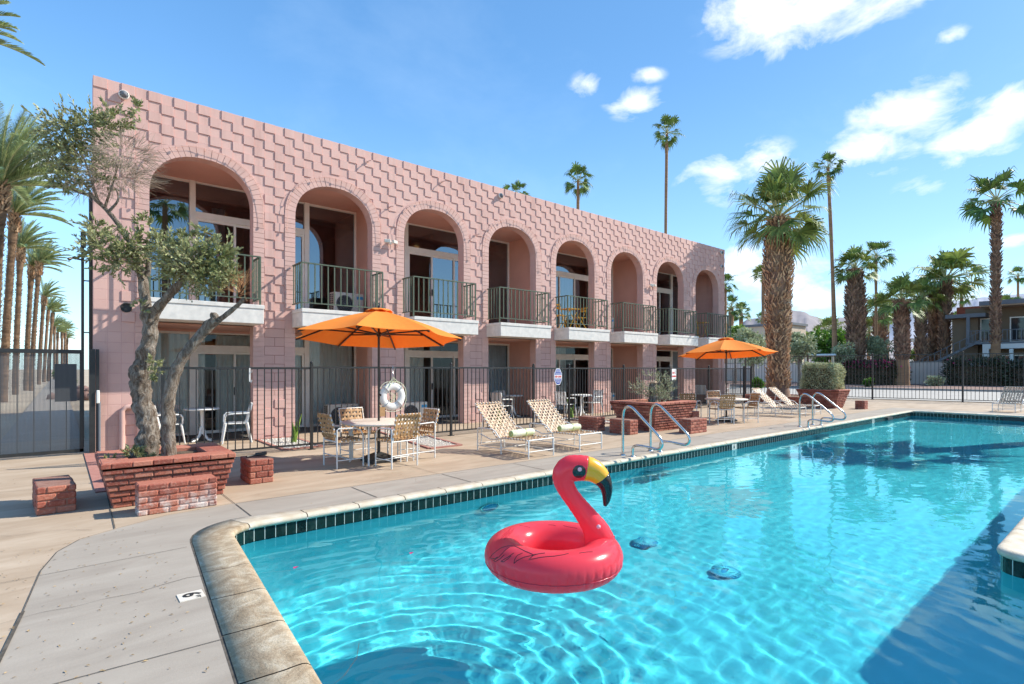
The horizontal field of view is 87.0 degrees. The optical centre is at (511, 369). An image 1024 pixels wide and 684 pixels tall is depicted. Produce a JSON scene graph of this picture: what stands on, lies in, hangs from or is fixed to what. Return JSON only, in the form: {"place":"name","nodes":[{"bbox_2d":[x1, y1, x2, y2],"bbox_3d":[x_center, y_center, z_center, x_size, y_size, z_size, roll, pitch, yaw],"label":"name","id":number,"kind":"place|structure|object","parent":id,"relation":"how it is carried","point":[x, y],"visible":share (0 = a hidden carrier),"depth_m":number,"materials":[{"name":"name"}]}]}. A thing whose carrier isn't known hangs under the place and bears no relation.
{"place":"outdoors","nodes":[
{"label":"outdoors","id":0,"kind":"place"},
{"bbox_2d":[1,379,79,442],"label":"alley path","id":1,"kind":"structure","parent":0,"point":[46,422],"depth_m":15.62,"materials":[{"name":"grey concrete"}]},
{"bbox_2d":[0,408,1023,683],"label":"concrete apron","id":2,"kind":"object","parent":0,"point":[72,626],"visible":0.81,"depth_m":3.77,"materials":[{"name":"concrete"}]},
{"bbox_2d":[176,589,205,602],"bbox_3d":[-2.257,1.595,3.798,0.155,0.015,0.150,0,0,-40],"label":"depth marker","id":3,"kind":"object","parent":2,"relation":"on","point":[191,595],"visible":1,"depth_m":3.79,"materials":[{"name":"white tile"}]},
{"bbox_2d":[620,405,663,456],"bbox_3d":[2.317,1.127,9.685,0.110,0.945,0.931,0,0,-40],"label":"grab rail","id":4,"kind":"object","parent":2,"relation":"on","point":[648,425],"visible":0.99,"depth_m":9.74,"materials":[{"name":"metal"}]},
{"bbox_2d":[648,403,690,451],"bbox_3d":[2.968,1.127,10.231,0.110,0.945,0.931,0,0,-40],"label":"grab rail","id":5,"kind":"object","parent":2,"relation":"on","point":[674,420],"visible":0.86,"depth_m":10.28,"materials":[{"name":"metal"}]},
{"bbox_2d":[797,393,833,426],"bbox_3d":[8.231,1.127,14.647,0.110,0.945,0.931,0,0,-40],"label":"grab rail","id":6,"kind":"object","parent":2,"relation":"on","point":[822,406],"visible":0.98,"depth_m":14.72,"materials":[{"name":"metal"}]},
{"bbox_2d":[0,396,1023,652],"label":"pool deck","id":7,"kind":"structure","parent":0,"point":[34,548],"depth_m":8.79,"materials":[{"name":"beige concrete"}]},
{"bbox_2d":[0,348,83,457],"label":"gate","id":8,"kind":"structure","parent":7,"relation":"on","point":[66,383],"depth_m":9.86,"materials":[{"name":"grey"}]},
{"bbox_2d":[32,475,75,515],"bbox_3d":[-5.318,1.448,6.268,0.357,0.304,0.768,0,0,-44],"label":"brick bench","id":9,"kind":"object","parent":7,"relation":"on","point":[53,494],"visible":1,"depth_m":6.03,"materials":[{"name":"brick"}]},
{"bbox_2d":[89,349,100,452],"bbox_3d":[-7.929,0.610,10.268,0.172,1.980,0.135,0,0,-40],"label":"gate post","id":10,"kind":"object","parent":7,"relation":"on","point":[92,405],"visible":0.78,"depth_m":10.23,"materials":[{"name":"black metal"}]},
{"bbox_2d":[84,453,105,492],"bbox_3d":[-6.669,1.597,8.633,0.160,0.026,4.200,0,0,-40],"label":"brick strip","id":11,"kind":"object","parent":7,"relation":"on","point":[95,476],"visible":0.79,"depth_m":8.20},
{"bbox_2d":[95,442,235,507],"bbox_3d":[-4.464,1.331,6.946,1.396,0.537,1.267,0,0,-40],"label":"brick planter","id":12,"kind":"object","parent":7,"relation":"on","point":[120,474],"visible":0.76,"depth_m":6.46,"materials":[{"name":"brick"}]},
{"bbox_2d":[103,444,160,457],"bbox_3d":[-4.571,1.046,6.528,0.628,0.302,0.281,0,0,-19],"label":"ground shrub","id":13,"kind":"object","parent":12,"relation":"in","point":[138,450],"visible":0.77,"depth_m":6.53,"materials":[{"name":"green plant"}]},
{"bbox_2d":[20,93,254,458],"bbox_3d":[-4.652,-1.153,6.859,2.951,4.808,1.119,0,0,9],"label":"olive tree","id":14,"kind":"object","parent":12,"relation":"on","point":[198,269],"visible":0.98,"depth_m":6.79,"materials":[{"name":"green plant"}]},
{"bbox_2d":[135,474,216,515],"bbox_3d":[-3.854,1.433,6.211,0.788,0.334,0.297,0,0,-40],"label":"brick bench","id":15,"kind":"object","parent":7,"relation":"on","point":[158,496],"visible":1,"depth_m":6.09,"materials":[{"name":"brick"}]},
{"bbox_2d":[240,455,272,484],"bbox_3d":[-3.675,1.433,7.771,0.327,0.334,0.538,0,0,-40],"label":"brick bench","id":16,"kind":"object","parent":7,"relation":"on","point":[256,470],"visible":0.96,"depth_m":7.59,"materials":[{"name":"brick"}]},
{"bbox_2d":[317,413,363,468],"bbox_3d":[-2.844,1.159,8.943,0.595,0.882,0.545,0,0,-42],"label":"strap dining chair","id":17,"kind":"object","parent":7,"relation":"on","point":[335,438],"visible":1,"depth_m":8.87,"materials":[{"name":"white metal"}]},
{"bbox_2d":[338,407,377,458],"bbox_3d":[-2.843,1.159,9.950,0.545,0.882,0.595,0,0,-44],"label":"strap dining chair","id":18,"kind":"object","parent":7,"relation":"on","point":[348,414],"visible":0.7,"depth_m":10.04,"materials":[{"name":"white metal"}]},
{"bbox_2d":[341,418,412,465],"bbox_3d":[-2.321,1.250,9.409,1.260,0.700,1.260,0,0,-40],"label":"round table","id":19,"kind":"object","parent":7,"relation":"on","point":[369,423],"visible":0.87,"depth_m":9.12,"materials":[{"name":"white metal"}]},
{"bbox_2d":[296,303,461,463],"bbox_3d":[-2.321,0.216,9.409,2.680,2.768,2.672,0,0,21],"label":"patio umbrella","id":20,"kind":"object","parent":7,"relation":"on","point":[379,327],"visible":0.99,"depth_m":9.40,"materials":[{"name":"fabric"}]},
{"bbox_2d":[375,413,420,468],"bbox_3d":[-1.877,1.159,8.934,0.595,0.882,0.545,0,0,42],"label":"strap dining chair","id":21,"kind":"object","parent":7,"relation":"on","point":[395,438],"visible":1,"depth_m":8.82,"materials":[{"name":"white metal"}]},
{"bbox_2d":[67,75,730,451],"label":"pink apartment building","id":22,"kind":"structure","parent":7,"relation":"on","point":[497,297],"depth_m":15.04,"materials":[{"name":"brick"}]},
{"bbox_2d":[153,173,355,307],"bbox_3d":[-6.653,-2.980,13.871,5.560,3.120,0.095,0,0,-40],"label":"window","id":23,"kind":"structure","parent":22,"relation":"in","point":[195,216],"depth_m":13.63,"materials":[{"name":"grey"}]},
{"bbox_2d":[158,330,355,435],"bbox_3d":[-6.653,0.340,13.871,5.560,2.480,0.095,0,0,-40],"label":"window","id":24,"kind":"structure","parent":22,"relation":"in","point":[201,349],"depth_m":13.49,"materials":[{"name":"grey"}]},
{"bbox_2d":[329,292,363,311],"bbox_3d":[-4.500,-1.730,14.695,0.842,0.660,0.342,0,0,-40],"label":"ac unit","id":25,"kind":"object","parent":22,"relation":"on","point":[337,302],"visible":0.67,"depth_m":14.54,"materials":[{"name":"grey plastic"}]},
{"bbox_2d":[404,342,508,417],"bbox_3d":[-2.240,0.340,17.574,5.560,2.480,0.095,0,0,-40],"label":"window","id":26,"kind":"structure","parent":22,"relation":"in","point":[407,353],"depth_m":17.32,"materials":[{"name":"grey"}]},
{"bbox_2d":[404,222,508,322],"bbox_3d":[-2.240,-2.980,17.574,5.560,3.120,0.095,0,0,-40],"label":"window","id":27,"kind":"structure","parent":22,"relation":"in","point":[408,250],"depth_m":17.28,"materials":[{"name":"grey"}]},
{"bbox_2d":[555,252,612,327],"bbox_3d":[2.172,-2.980,21.276,5.560,3.120,0.095,0,0,-40],"label":"window","id":28,"kind":"structure","parent":22,"relation":"in","point":[559,274],"depth_m":21.53,"materials":[{"name":"grey"}]},
{"bbox_2d":[556,346,612,409],"bbox_3d":[2.172,0.340,21.276,5.560,2.480,0.095,0,0,-40],"label":"window","id":29,"kind":"structure","parent":22,"relation":"in","point":[559,357],"depth_m":21.53,"materials":[{"name":"grey"}]},
{"bbox_2d":[657,272,676,334],"bbox_3d":[6.584,-2.980,24.979,5.560,3.120,0.095,0,0,-40],"label":"window","id":30,"kind":"structure","parent":22,"relation":"in","point":[661,290],"depth_m":25.79,"materials":[{"name":"grey"}]},
{"bbox_2d":[397,407,439,460],"bbox_3d":[-1.691,1.159,9.810,0.595,0.882,0.545,0,0,-44],"label":"strap dining chair","id":31,"kind":"object","parent":7,"relation":"on","point":[430,418],"visible":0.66,"depth_m":9.87,"materials":[{"name":"white metal"}]},
{"bbox_2d":[159,402,705,444],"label":"patio floor","id":32,"kind":"structure","parent":7,"relation":"on","point":[231,435],"depth_m":13.55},
{"bbox_2d":[183,407,218,442],"bbox_3d":[-6.886,1.231,12.002,0.720,0.733,0.720,0,0,-40],"label":"pedestal table","id":33,"kind":"object","parent":32,"relation":"on","point":[201,427],"visible":0.83,"depth_m":11.95,"materials":[{"name":"white plastic"}]},
{"bbox_2d":[221,402,252,443],"bbox_3d":[-6.056,1.174,11.884,0.612,0.858,0.574,0,0,-30],"label":"plastic armchair","id":34,"kind":"object","parent":32,"relation":"on","point":[246,422],"visible":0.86,"depth_m":11.79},
{"bbox_2d":[324,403,357,428],"bbox_3d":[-4.639,1.270,14.643,0.842,0.660,0.342,0,0,-40],"label":"ac unit","id":35,"kind":"object","parent":32,"relation":"on","point":[332,409],"visible":0.43,"depth_m":14.41,"materials":[{"name":"grey"}]},
{"bbox_2d":[404,401,426,424],"bbox_3d":[-2.870,1.270,15.475,0.842,0.660,0.342,0,0,-40],"label":"ac unit","id":36,"kind":"object","parent":32,"relation":"on","point":[416,407],"visible":0.32,"depth_m":15.37,"materials":[{"name":"grey plastic"}]},
{"bbox_2d":[255,416,609,450],"bbox_3d":[-0.876,1.588,13.879,9.770,0.030,3.760,0,0,-40],"label":"bed edging","id":37,"kind":"object","parent":7,"relation":"on","point":[320,445],"visible":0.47,"depth_m":11.49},
{"bbox_2d":[261,417,609,448],"bbox_3d":[-0.876,1.594,13.879,9.700,0.001,3.690,0,0,-40],"label":"gravel bed","id":38,"kind":"object","parent":7,"relation":"on","point":[426,443],"visible":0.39,"depth_m":11.74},
{"bbox_2d":[161,360,751,450],"bbox_3d":[2.928,0.720,17.428,24.319,1.760,0.612,0,0,-44],"label":"iron fence","id":39,"kind":"object","parent":7,"relation":"on","point":[623,382],"visible":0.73,"depth_m":13.08,"materials":[{"name":"metal"}]},
{"bbox_2d":[380,365,405,416],"bbox_3d":[-2.637,0.467,11.886,0.670,1.105,0.174,0,0,-40],"label":"life ring","id":40,"kind":"object","parent":39,"relation":"hanging from","point":[398,390],"visible":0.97,"depth_m":11.84,"materials":[{"name":"white plastic"}]},
{"bbox_2d":[0,403,993,683],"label":"deck joints","id":41,"kind":"object","parent":7,"relation":"on","point":[4,649],"visible":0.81,"depth_m":4.00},
{"bbox_2d":[475,401,553,458],"bbox_3d":[0.017,1.131,10.392,0.726,0.938,1.567,0,0,-42],"label":"chaise longue","id":42,"kind":"object","parent":7,"relation":"on","point":[524,438],"visible":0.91,"depth_m":10.58,"materials":[{"name":"white metal"}]},
{"bbox_2d":[526,399,601,451],"bbox_3d":[1.064,1.131,11.271,0.726,0.938,1.567,0,0,-40],"label":"chaise longue","id":43,"kind":"object","parent":7,"relation":"on","point":[574,433],"visible":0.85,"depth_m":11.46,"materials":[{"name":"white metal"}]},
{"bbox_2d":[578,415,604,430],"bbox_3d":[2.099,1.423,14.261,0.357,0.354,0.658,0,0,-40],"label":"brick bench","id":44,"kind":"object","parent":7,"relation":"on","point":[591,423],"visible":0.96,"depth_m":14.08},
{"bbox_2d":[192,410,1023,683],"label":"pool coping","id":45,"kind":"object","parent":7,"relation":"on","point":[263,650],"visible":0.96,"depth_m":4.24,"materials":[{"name":"concrete"}]},
{"bbox_2d":[190,413,1021,683],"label":"coping joint","id":46,"kind":"object","parent":45,"relation":"on","point":[230,665],"visible":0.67,"depth_m":3.45,"materials":[{"name":"concrete"}]},
{"bbox_2d":[235,412,1023,577],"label":"pool tile band","id":47,"kind":"object","parent":45,"relation":"attached to","point":[1012,567],"visible":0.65,"depth_m":7.22,"materials":[{"name":"tile"}]},
{"bbox_2d":[609,418,637,434],"bbox_3d":[2.782,1.423,13.463,0.338,0.354,0.656,0,0,-40],"label":"brick bench","id":48,"kind":"object","parent":7,"relation":"on","point":[630,426],"visible":0.96,"depth_m":13.30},
{"bbox_2d":[610,399,696,431],"bbox_3d":[3.837,1.226,14.655,1.888,0.747,1.488,0,0,-40],"label":"brick planter","id":49,"kind":"object","parent":7,"relation":"on","point":[677,410],"visible":0.81,"depth_m":14.11,"materials":[{"name":"brick"}]},
{"bbox_2d":[628,368,679,401],"bbox_3d":[3.851,0.472,14.752,1.954,1.144,1.060,0,0,-40],"label":"olive shrub","id":50,"kind":"object","parent":49,"relation":"in","point":[661,390],"visible":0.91,"depth_m":14.66,"materials":[{"name":"plant"}]},
{"bbox_2d":[679,417,706,433],"bbox_3d":[4.582,1.423,13.675,0.762,0.354,0.348,0,0,-40],"label":"brick bench","id":51,"kind":"object","parent":7,"relation":"on","point":[692,425],"visible":0.92,"depth_m":13.48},
{"bbox_2d":[709,394,735,423],"bbox_3d":[6.143,1.159,15.759,0.545,0.882,0.595,0,0,-12],"label":"strap dining chair","id":52,"kind":"object","parent":7,"relation":"on","point":[724,407],"visible":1,"depth_m":15.57,"materials":[{"name":"white metal"}]},
{"bbox_2d":[678,334,777,421],"bbox_3d":[6.601,0.261,16.635,2.684,2.678,2.686,0,0,-40],"label":"patio umbrella","id":53,"kind":"object","parent":7,"relation":"on","point":[726,347],"visible":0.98,"depth_m":16.52,"materials":[{"name":"fabric"}]},
{"bbox_2d":[734,393,760,422],"bbox_3d":[7.138,1.159,16.348,0.595,0.882,0.545,0,0,-10],"label":"strap dining chair","id":54,"kind":"object","parent":7,"relation":"on","point":[752,395],"visible":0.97,"depth_m":16.29,"materials":[{"name":"white metal"}]},
{"bbox_2d":[742,394,801,403],"bbox_3d":[13.004,1.437,26.400,3.205,0.326,3.205,0,0,-40],"label":"round brick bed","id":55,"kind":"object","parent":7,"relation":"on","point":[794,397],"visible":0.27,"depth_m":25.06,"materials":[{"name":"brick"}]},
{"bbox_2d":[723,156,839,395],"bbox_3d":[12.966,-4.273,26.381,5.407,11.789,5.626,0,0,-40],"label":"fan palm","id":56,"kind":"object","parent":55,"relation":"in","point":[781,240],"visible":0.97,"depth_m":25.92,"materials":[{"name":"green plant"}]},
{"bbox_2d":[752,388,805,416],"bbox_3d":[9.128,1.131,18.519,0.726,0.938,1.567,0,0,-44],"label":"chaise longue","id":57,"kind":"object","parent":7,"relation":"on","point":[771,402],"visible":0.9,"depth_m":18.67,"materials":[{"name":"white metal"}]},
{"bbox_2d":[769,387,820,414],"bbox_3d":[10.169,1.131,19.457,0.726,0.938,1.567,0,0,-44],"label":"chaise longue","id":58,"kind":"object","parent":7,"relation":"on","point":[789,402],"visible":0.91,"depth_m":19.63,"materials":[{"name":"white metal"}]},
{"bbox_2d":[796,389,849,408],"bbox_3d":[13.056,1.216,22.671,1.254,0.767,1.656,0,0,-40],"label":"brick planter","id":59,"kind":"object","parent":7,"relation":"on","point":[838,397],"visible":0.77,"depth_m":22.21,"materials":[{"name":"brick"}]},
{"bbox_2d":[799,361,845,389],"bbox_3d":[13.031,0.285,22.711,1.298,1.295,1.663,0,0,-40],"label":"box hedge","id":60,"kind":"object","parent":59,"relation":"on","point":[824,376],"visible":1,"depth_m":22.34,"materials":[{"name":"plant"}]},
{"bbox_2d":[725,352,1023,401],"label":"iron fence","id":61,"kind":"object","parent":7,"relation":"on","point":[871,355],"visible":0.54,"depth_m":27.12,"materials":[{"name":"metal"}]},
{"bbox_2d":[992,386,1023,412],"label":"chaise longue","id":62,"kind":"object","parent":7,"relation":"on","point":[1002,400],"visible":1,"depth_m":20.58,"materials":[{"name":"white metal"}]},
{"bbox_2d":[0,0,1023,529],"label":"sky","id":63,"kind":"structure","parent":0,"point":[919,98],"materials":[{"name":"blue"}]},
{"bbox_2d":[1,369,1023,521],"bbox_3d":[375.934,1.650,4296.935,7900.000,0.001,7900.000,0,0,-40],"label":"ground","id":64,"kind":"structure","parent":0,"point":[86,407],"depth_m":25.98,"materials":[{"name":"concrete"}]},
{"bbox_2d":[0,0,45,65],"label":"date palm","id":65,"kind":"object","parent":64,"relation":"on","point":[3,24],"visible":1,"depth_m":15.53,"materials":[{"name":"green plant"}]},
{"bbox_2d":[4,217,59,394],"bbox_3d":[-31.571,-4.170,35.111,3.425,11.644,3.268,0,0,1],"label":"date palm","id":66,"kind":"object","parent":64,"relation":"on","point":[26,239],"visible":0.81,"depth_m":34.91,"materials":[{"name":"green plant"}]},
{"bbox_2d":[0,175,73,401],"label":"date palm","id":67,"kind":"object","parent":64,"relation":"on","point":[15,213],"visible":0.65,"depth_m":26.90,"materials":[{"name":"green plant"}]},
{"bbox_2d":[23,245,62,390],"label":"date palm","id":68,"kind":"object","parent":64,"relation":"on","point":[30,271],"visible":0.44,"depth_m":41.58,"materials":[{"name":"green plant"}]},
{"bbox_2d":[0,101,90,347],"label":"date palm","id":69,"kind":"object","parent":64,"relation":"on","point":[15,169],"visible":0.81,"depth_m":20.12,"materials":[{"name":"green plant"}]},
{"bbox_2d":[25,237,73,390],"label":"date palm","id":70,"kind":"object","parent":64,"relation":"on","point":[42,256],"visible":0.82,"depth_m":40.90,"materials":[{"name":"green plant"}]},
{"bbox_2d":[33,277,66,384],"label":"date palm","id":71,"kind":"object","parent":64,"relation":"on","point":[46,289],"visible":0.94,"depth_m":57.90,"materials":[{"name":"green plant"}]},
{"bbox_2d":[39,295,67,381],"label":"date palm","id":72,"kind":"object","parent":64,"relation":"on","point":[52,305],"visible":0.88,"depth_m":68.92,"materials":[{"name":"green plant"}]},
{"bbox_2d":[45,297,70,380],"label":"date palm","id":73,"kind":"object","parent":64,"relation":"on","point":[52,316],"visible":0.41,"depth_m":72.88,"materials":[{"name":"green plant"}]},
{"bbox_2d":[724,273,739,362],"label":"fan palm","id":74,"kind":"object","parent":64,"relation":"on","point":[728,277],"visible":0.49,"depth_m":79.72,"materials":[{"name":"green plant"}]},
{"bbox_2d":[727,294,743,325],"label":"fan palm","id":75,"kind":"object","parent":64,"relation":"on","point":[732,313],"visible":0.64,"depth_m":94.55,"materials":[{"name":"green plant"}]},
{"bbox_2d":[750,264,764,323],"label":"fan palm","id":76,"kind":"object","parent":64,"relation":"on","point":[757,269],"visible":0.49,"depth_m":89.81,"materials":[{"name":"green plant"}]},
{"bbox_2d":[807,327,846,362],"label":"round tree","id":77,"kind":"object","parent":64,"relation":"on","point":[824,344],"visible":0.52,"depth_m":64.85,"materials":[{"name":"green plant"}]},
{"bbox_2d":[812,314,845,361],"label":"fan palm","id":78,"kind":"object","parent":64,"relation":"on","point":[826,322],"visible":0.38,"depth_m":109.77,"materials":[{"name":"green plant"}]},
{"bbox_2d":[724,361,1017,383],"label":"garden wall","id":79,"kind":"structure","parent":64,"relation":"on","point":[931,368],"depth_m":59.45,"materials":[{"name":"concrete"}]},
{"bbox_2d":[860,240,898,336],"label":"fan palm","id":80,"kind":"object","parent":64,"relation":"on","point":[874,246],"visible":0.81,"depth_m":71.83,"materials":[{"name":"green plant"}]},
{"bbox_2d":[865,290,897,359],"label":"fan palm","id":81,"kind":"object","parent":64,"relation":"on","point":[882,324],"visible":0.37,"depth_m":77.37,"materials":[{"name":"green plant"}]},
{"bbox_2d":[904,276,948,360],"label":"fan palm","id":82,"kind":"object","parent":64,"relation":"on","point":[920,342],"visible":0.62,"depth_m":61.54,"materials":[{"name":"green plant"}]},
{"bbox_2d":[914,266,962,360],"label":"fan palm","id":83,"kind":"object","parent":64,"relation":"on","point":[933,322],"visible":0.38,"depth_m":63.58,"materials":[{"name":"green plant"}]},
{"bbox_2d":[907,247,989,360],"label":"fan palm","id":84,"kind":"object","parent":64,"relation":"on","point":[952,260],"visible":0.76,"depth_m":61.47,"materials":[{"name":"green plant"}]},
{"bbox_2d":[918,298,1023,360],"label":"apartment house","id":85,"kind":"structure","parent":64,"relation":"on","point":[970,330],"depth_m":57.78,"materials":[{"name":"grey"}]},
{"bbox_2d":[980,318,990,341],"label":"window","id":86,"kind":"structure","parent":85,"relation":"in","point":[984,322],"depth_m":58.67,"materials":[{"name":"grey"}]},
{"bbox_2d":[1010,316,1023,340],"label":"window","id":87,"kind":"structure","parent":85,"relation":"in","point":[1017,323],"depth_m":56.66,"materials":[{"name":"grey"}]},
{"bbox_2d":[1004,266,1023,296],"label":"fan palm","id":88,"kind":"object","parent":64,"relation":"on","point":[1017,276],"visible":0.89,"depth_m":149.75,"materials":[{"name":"green plant"}]},
{"bbox_2d":[199,416,1023,683],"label":"water","id":89,"kind":"structure","parent":0,"point":[866,554],"depth_m":4.57,"materials":[{"name":"liquid"}]},
{"bbox_2d":[484,455,622,593],"bbox_3d":[0.368,1.287,4.820,1.226,1.046,1.226,0,0,-40],"label":"flamingo float","id":90,"kind":"object","parent":89,"relation":"on","point":[585,553],"visible":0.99,"depth_m":4.62,"materials":[{"name":"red plastic"}]},
{"bbox_2d":[727,322,807,362],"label":"tan house","id":91,"kind":"structure","parent":0,"point":[798,327],"depth_m":83.26,"materials":[{"name":"grey"}]},
{"bbox_2d":[743,310,912,361],"bbox_3d":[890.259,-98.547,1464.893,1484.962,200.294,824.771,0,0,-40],"label":"mountain ridge","id":92,"kind":"structure","parent":0,"point":[804,318],"depth_m":1538.87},
{"bbox_2d":[727,381,1022,389],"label":"gravel verge","id":93,"kind":"structure","parent":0,"point":[921,386],"depth_m":50.26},
{"bbox_2d":[651,114,684,233],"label":"fan palm","id":94,"kind":"object","parent":93,"relation":"on","point":[670,122],"visible":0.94,"depth_m":57.86,"materials":[{"name":"green plant"}]},
{"bbox_2d":[789,331,821,385],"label":"olive tree","id":95,"kind":"object","parent":93,"relation":"on","point":[800,345],"visible":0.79,"depth_m":49.35,"materials":[{"name":"green plant"}]},
{"bbox_2d":[811,151,846,353],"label":"fan palm","id":96,"kind":"object","parent":93,"relation":"on","point":[828,157],"visible":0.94,"depth_m":59.84,"materials":[{"name":"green plant"}]},
{"bbox_2d":[830,341,856,379],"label":"olive tree","id":97,"kind":"object","parent":93,"relation":"on","point":[838,350],"visible":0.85,"depth_m":57.67,"materials":[{"name":"green plant"}]},
{"bbox_2d":[828,244,881,366],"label":"fan palm","id":98,"kind":"object","parent":93,"relation":"on","point":[855,314],"visible":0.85,"depth_m":59.33,"materials":[{"name":"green plant"}]},
{"bbox_2d":[843,355,911,384],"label":"bougainvillea hedge","id":99,"kind":"object","parent":93,"relation":"on","point":[860,372],"visible":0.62,"depth_m":55.93,"materials":[{"name":"plant"}]},
{"bbox_2d":[865,335,894,359],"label":"olive tree","id":100,"kind":"object","parent":93,"relation":"on","point":[876,345],"visible":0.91,"depth_m":59.27,"materials":[{"name":"green plant"}]},
{"bbox_2d":[869,271,934,384],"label":"fan palm","id":101,"kind":"object","parent":93,"relation":"on","point":[901,308],"visible":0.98,"depth_m":53.51,"materials":[{"name":"green plant"}]},
{"bbox_2d":[939,355,1016,385],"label":"dark hedge","id":102,"kind":"object","parent":93,"relation":"on","point":[971,374],"visible":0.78,"depth_m":52.83,"materials":[{"name":"plant"}]},
{"bbox_2d":[958,166,1023,357],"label":"fan palm","id":103,"kind":"object","parent":93,"relation":"on","point":[993,219],"visible":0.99,"depth_m":53.74,"materials":[{"name":"green plant"}]},
{"bbox_2d":[989,356,1022,385],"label":"dark hedge","id":104,"kind":"object","parent":93,"relation":"on","point":[1020,373],"visible":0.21,"depth_m":51.59,"materials":[{"name":"plant"}]},
{"bbox_2d":[727,387,1023,402],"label":"street","id":105,"kind":"structure","parent":0,"point":[933,395],"depth_m":34.58,"materials":[{"name":"asphalt"}]},
{"bbox_2d":[563,161,594,209],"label":"fan palm","id":106,"kind":"object","parent":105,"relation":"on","point":[577,169],"visible":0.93,"depth_m":59.87,"materials":[{"name":"green plant"}]},
{"bbox_2d":[731,327,768,378],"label":"olive tree","id":107,"kind":"object","parent":105,"relation":"on","point":[750,336],"visible":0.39,"depth_m":47.67,"materials":[{"name":"green plant"}]},
{"bbox_2d":[737,385,1022,391],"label":"kerb","id":108,"kind":"structure","parent":105,"relation":"on","point":[976,390],"depth_m":41.41,"materials":[{"name":"concrete"}]},
{"bbox_2d":[867,294,1023,345],"bbox_3d":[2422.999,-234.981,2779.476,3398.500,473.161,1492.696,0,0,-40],"label":"mountain range","id":109,"kind":"structure","parent":0,"point":[974,302],"depth_m":2886.89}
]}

